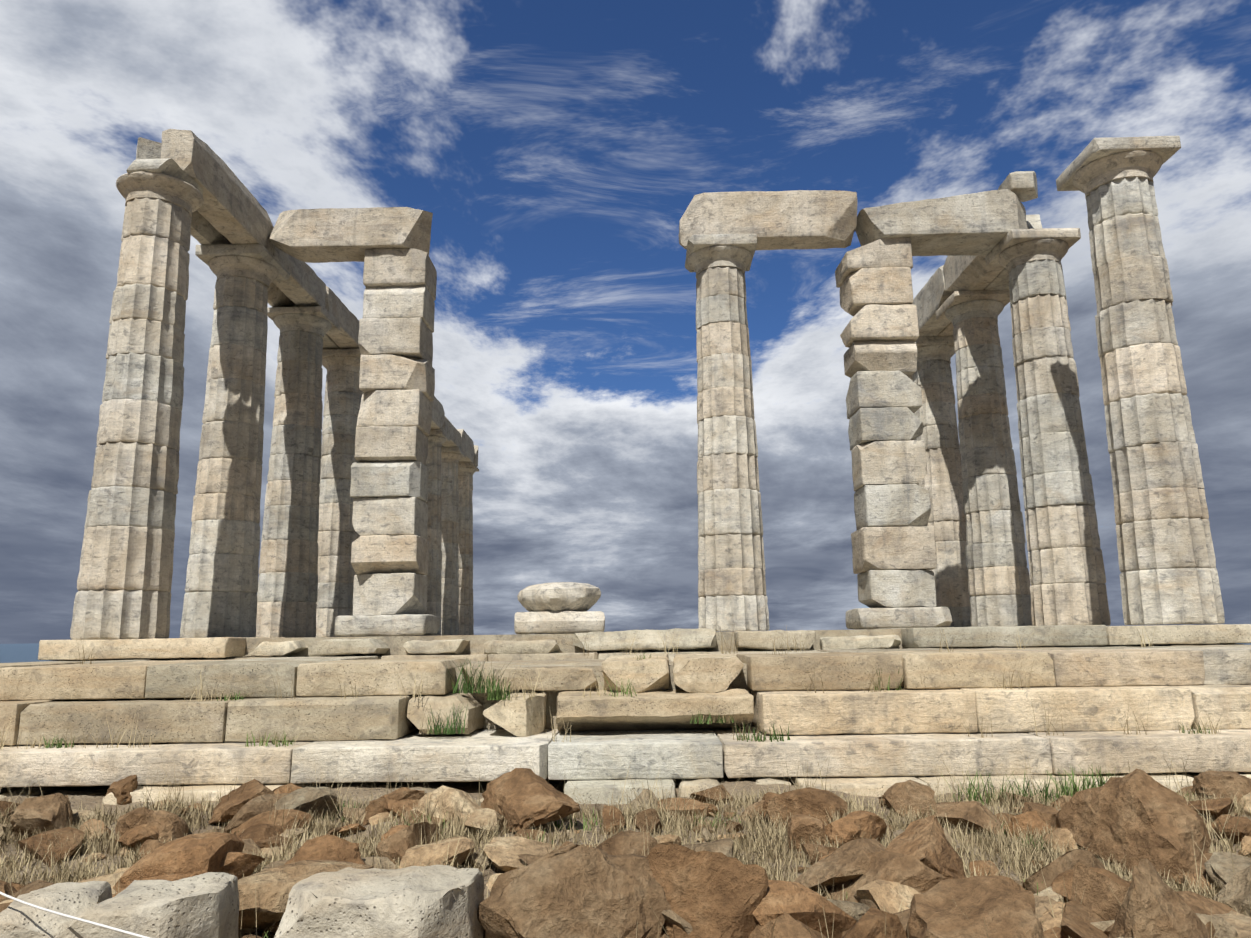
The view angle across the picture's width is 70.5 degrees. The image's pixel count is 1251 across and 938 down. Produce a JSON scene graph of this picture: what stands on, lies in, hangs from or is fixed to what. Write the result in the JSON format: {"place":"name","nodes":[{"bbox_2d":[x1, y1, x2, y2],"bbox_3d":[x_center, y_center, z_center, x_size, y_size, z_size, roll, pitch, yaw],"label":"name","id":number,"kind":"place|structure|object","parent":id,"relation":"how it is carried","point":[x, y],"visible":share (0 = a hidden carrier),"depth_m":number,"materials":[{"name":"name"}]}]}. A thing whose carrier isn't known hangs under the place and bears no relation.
{"place":"outdoors","nodes":[
{"label":"outdoors","id":0,"kind":"place"},
{"bbox_2d":[0,620,1250,937],"bbox_3d":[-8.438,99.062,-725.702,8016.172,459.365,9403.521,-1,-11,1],"label":"ground","id":1,"kind":"structure","parent":0,"point":[30,651],"depth_m":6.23,"materials":[{"name":"beige plant"}]},
{"bbox_2d":[0,892,150,937],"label":"rope","id":2,"kind":"object","parent":1,"relation":"on","point":[74,918],"visible":1,"depth_m":2.96,"materials":[{"name":"white fabric"}]},
{"bbox_2d":[0,865,483,937],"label":"fallen blocks","id":3,"kind":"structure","parent":1,"relation":"on","point":[437,901],"depth_m":3.21,"materials":[{"name":"beige stone"}]},
{"bbox_2d":[7,653,1209,937],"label":"weeds","id":4,"kind":"object","parent":1,"relation":"on","point":[1043,791],"visible":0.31,"depth_m":6.72,"materials":[{"name":"green plant"}]},
{"bbox_2d":[0,768,1250,937],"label":"rocks","id":5,"kind":"object","parent":1,"relation":"on","point":[1144,822],"visible":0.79,"depth_m":4.25,"materials":[{"name":"brown stone"}]},
{"bbox_2d":[0,624,1250,804],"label":"stone steps","id":6,"kind":"structure","parent":1,"relation":"on","point":[119,682],"depth_m":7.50,"materials":[{"name":"stone"}]},
{"bbox_2d":[70,129,1224,639],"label":"temple","id":7,"kind":"structure","parent":6,"relation":"on","point":[368,521],"depth_m":13.35,"materials":[{"name":"stone"}]},
{"bbox_2d":[0,0,1250,643],"label":"sky","id":8,"kind":"structure","parent":0,"point":[557,151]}
]}

